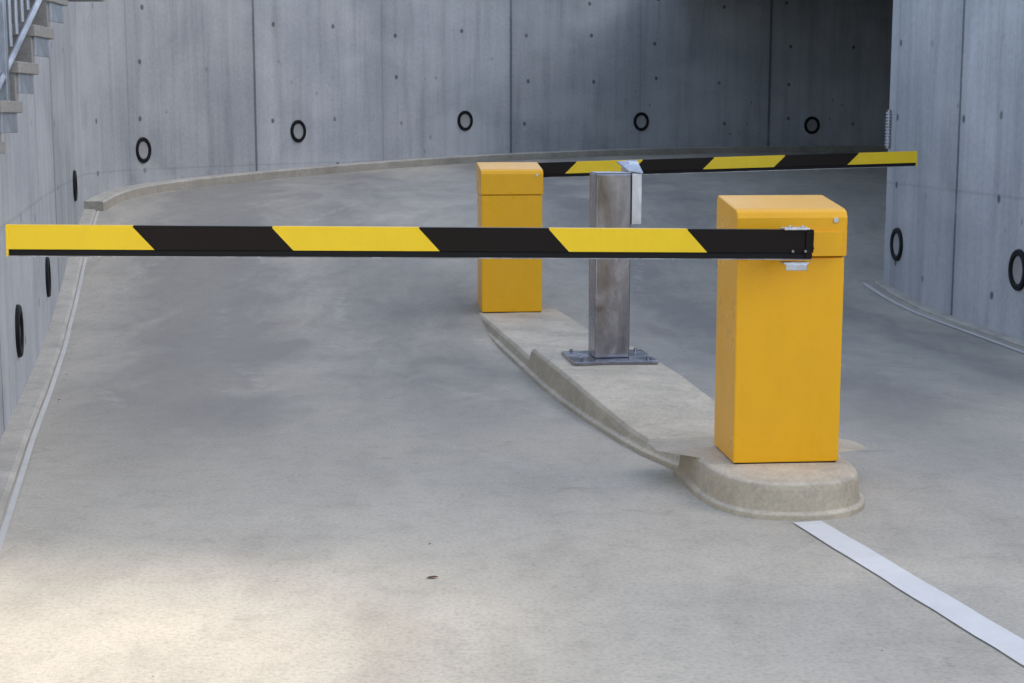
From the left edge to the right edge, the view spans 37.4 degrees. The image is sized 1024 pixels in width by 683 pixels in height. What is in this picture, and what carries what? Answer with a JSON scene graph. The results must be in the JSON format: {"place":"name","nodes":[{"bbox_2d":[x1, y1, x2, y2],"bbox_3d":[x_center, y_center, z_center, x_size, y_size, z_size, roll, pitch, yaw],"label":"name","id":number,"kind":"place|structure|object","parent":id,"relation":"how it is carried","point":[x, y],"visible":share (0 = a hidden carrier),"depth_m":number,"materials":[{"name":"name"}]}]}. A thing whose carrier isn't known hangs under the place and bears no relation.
{"place":"outdoors","nodes":[
{"label":"outdoors","id":0,"kind":"place"},
{"bbox_2d":[58,374,882,676],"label":"fallen leaves","id":1,"kind":"object","parent":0,"point":[429,543],"visible":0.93,"depth_m":5.11,"materials":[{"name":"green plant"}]},
{"bbox_2d":[0,151,1023,682],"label":"ground","id":2,"kind":"structure","parent":0,"point":[314,457],"depth_m":6.38,"materials":[{"name":"concrete"}]},
{"bbox_2d":[0,2,83,439],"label":"retaining wall","id":3,"kind":"structure","parent":2,"relation":"on","point":[40,159],"depth_m":10.35,"materials":[{"name":"concrete"}]},
{"bbox_2d":[15,304,23,356],"bbox_3d":[-2.715,-0.058,8.328,0.032,0.294,0.294,-2,8,-13],"label":"ring marker","id":4,"kind":"object","parent":3,"relation":"attached to","point":[19,330],"visible":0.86,"depth_m":8.24,"materials":[{"name":"black plastic"}]},
{"bbox_2d":[45,257,50,296],"bbox_3d":[-3.360,-0.466,10.948,0.032,0.294,0.294,-2,8,-14],"label":"ring marker","id":5,"kind":"object","parent":3,"relation":"attached to","point":[48,275],"visible":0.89,"depth_m":10.85,"materials":[{"name":"black plastic"}]},
{"bbox_2d":[73,170,77,200],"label":"ring marker","id":6,"kind":"object","parent":3,"relation":"attached to","point":[75,190],"visible":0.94,"depth_m":14.14,"materials":[{"name":"black plastic"}]},
{"bbox_2d":[0,209,95,522],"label":"kerb","id":7,"kind":"structure","parent":2,"relation":"on","point":[15,435],"depth_m":8.74,"materials":[{"name":"concrete"}]},
{"bbox_2d":[0,211,99,550],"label":"painted edge line","id":8,"kind":"object","parent":2,"relation":"on","point":[9,511],"visible":0.87,"depth_m":7.62,"materials":[{"name":"paint"}]},
{"bbox_2d":[0,0,103,153],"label":"staircase","id":9,"kind":"structure","parent":2,"relation":"on","point":[26,32],"depth_m":6.63,"materials":[{"name":"concrete"}]},
{"bbox_2d":[76,0,892,200],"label":"curved retaining wall","id":10,"kind":"structure","parent":2,"relation":"on","point":[191,88],"depth_m":21.95,"materials":[{"name":"concrete"}]},
{"bbox_2d":[136,137,150,162],"bbox_3d":[-4.195,-2.177,17.213,0.032,0.294,0.294,3,9,21],"label":"ring marker","id":11,"kind":"object","parent":10,"relation":"attached to","point":[143,149],"visible":1,"depth_m":17.21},
{"bbox_2d":[290,120,305,141],"bbox_3d":[-2.795,-2.750,19.787,0.032,0.294,0.294,5,10,33],"label":"ring marker","id":12,"kind":"object","parent":10,"relation":"attached to","point":[298,130],"visible":1,"depth_m":19.78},
{"bbox_2d":[457,111,472,130],"bbox_3d":[-0.686,-3.234,22.161,0.294,0.294,0.032,-8,11,-42],"label":"ring marker","id":13,"kind":"object","parent":10,"relation":"attached to","point":[465,120],"visible":1,"depth_m":22.16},
{"bbox_2d":[633,112,648,130],"bbox_3d":[2.053,-3.495,24.042,0.294,0.294,0.032,-5,9,-30],"label":"ring marker","id":14,"kind":"object","parent":10,"relation":"attached to","point":[641,121],"visible":1,"depth_m":24.04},
{"bbox_2d":[804,116,819,133],"bbox_3d":[5.022,-3.621,25.337,0.294,0.294,0.032,-3,9,-19],"label":"ring marker","id":15,"kind":"object","parent":10,"relation":"attached to","point":[811,124],"visible":1,"depth_m":25.33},
{"bbox_2d":[84,145,887,210],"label":"kerb","id":16,"kind":"structure","parent":2,"relation":"on","point":[104,201],"depth_m":21.21,"materials":[{"name":"concrete"}]},
{"bbox_2d":[479,309,867,520],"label":"traffic island","id":17,"kind":"structure","parent":2,"relation":"on","point":[661,413],"depth_m":7.36,"materials":[{"name":"concrete"}]},
{"bbox_2d":[5,195,846,463],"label":"barrier gate","id":18,"kind":"structure","parent":17,"relation":"on","point":[780,272],"depth_m":6.07,"materials":[{"name":"yellow painted metal"},{"name":"black painted metal"},{"name":"steel"}]},
{"bbox_2d":[561,160,658,365],"bbox_3d":[0.566,-0.469,8.763,0.490,1.156,0.440,-1,8,-8],"label":"card reader post","id":19,"kind":"object","parent":17,"relation":"on","point":[615,199],"visible":1,"depth_m":8.69,"materials":[{"name":"metal"}]},
{"bbox_2d":[476,151,916,312],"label":"barrier gate","id":20,"kind":"structure","parent":17,"relation":"on","point":[509,194],"depth_m":11.57,"materials":[{"name":"yellow metal"}]},
{"bbox_2d":[793,521,1023,664],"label":"painted divider line","id":21,"kind":"object","parent":2,"relation":"on","point":[988,631],"visible":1,"depth_m":4.94,"materials":[{"name":"white paint"}]},
{"bbox_2d":[862,283,1023,352],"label":"painted edge line","id":22,"kind":"object","parent":2,"relation":"on","point":[920,314],"visible":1,"depth_m":11.75,"materials":[{"name":"paint"}]},
{"bbox_2d":[875,281,1023,346],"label":"kerb","id":23,"kind":"structure","parent":2,"relation":"on","point":[887,287],"depth_m":11.90,"materials":[{"name":"concrete"}]},
{"bbox_2d":[883,0,1023,339],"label":"side wall","id":24,"kind":"structure","parent":2,"relation":"on","point":[955,205],"depth_m":11.74,"materials":[{"name":"concrete"}]},
{"bbox_2d":[885,110,891,148],"bbox_3d":[3.325,-1.876,13.369,0.056,0.340,0.055,0,8,0],"label":"ribbed conduit","id":25,"kind":"object","parent":24,"relation":"attached to","point":[888,128],"visible":1,"depth_m":13.35,"materials":[{"name":"metal"}]},
{"bbox_2d":[890,228,902,260],"bbox_3d":[3.361,-0.848,13.214,0.032,0.294,0.294,-1,8,-4],"label":"ring marker","id":26,"kind":"object","parent":24,"relation":"attached to","point":[896,244],"visible":1,"depth_m":13.21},
{"bbox_2d":[1008,249,1023,290],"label":"ring marker","id":27,"kind":"object","parent":24,"relation":"attached to","point":[1016,270],"visible":1,"depth_m":10.65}
]}

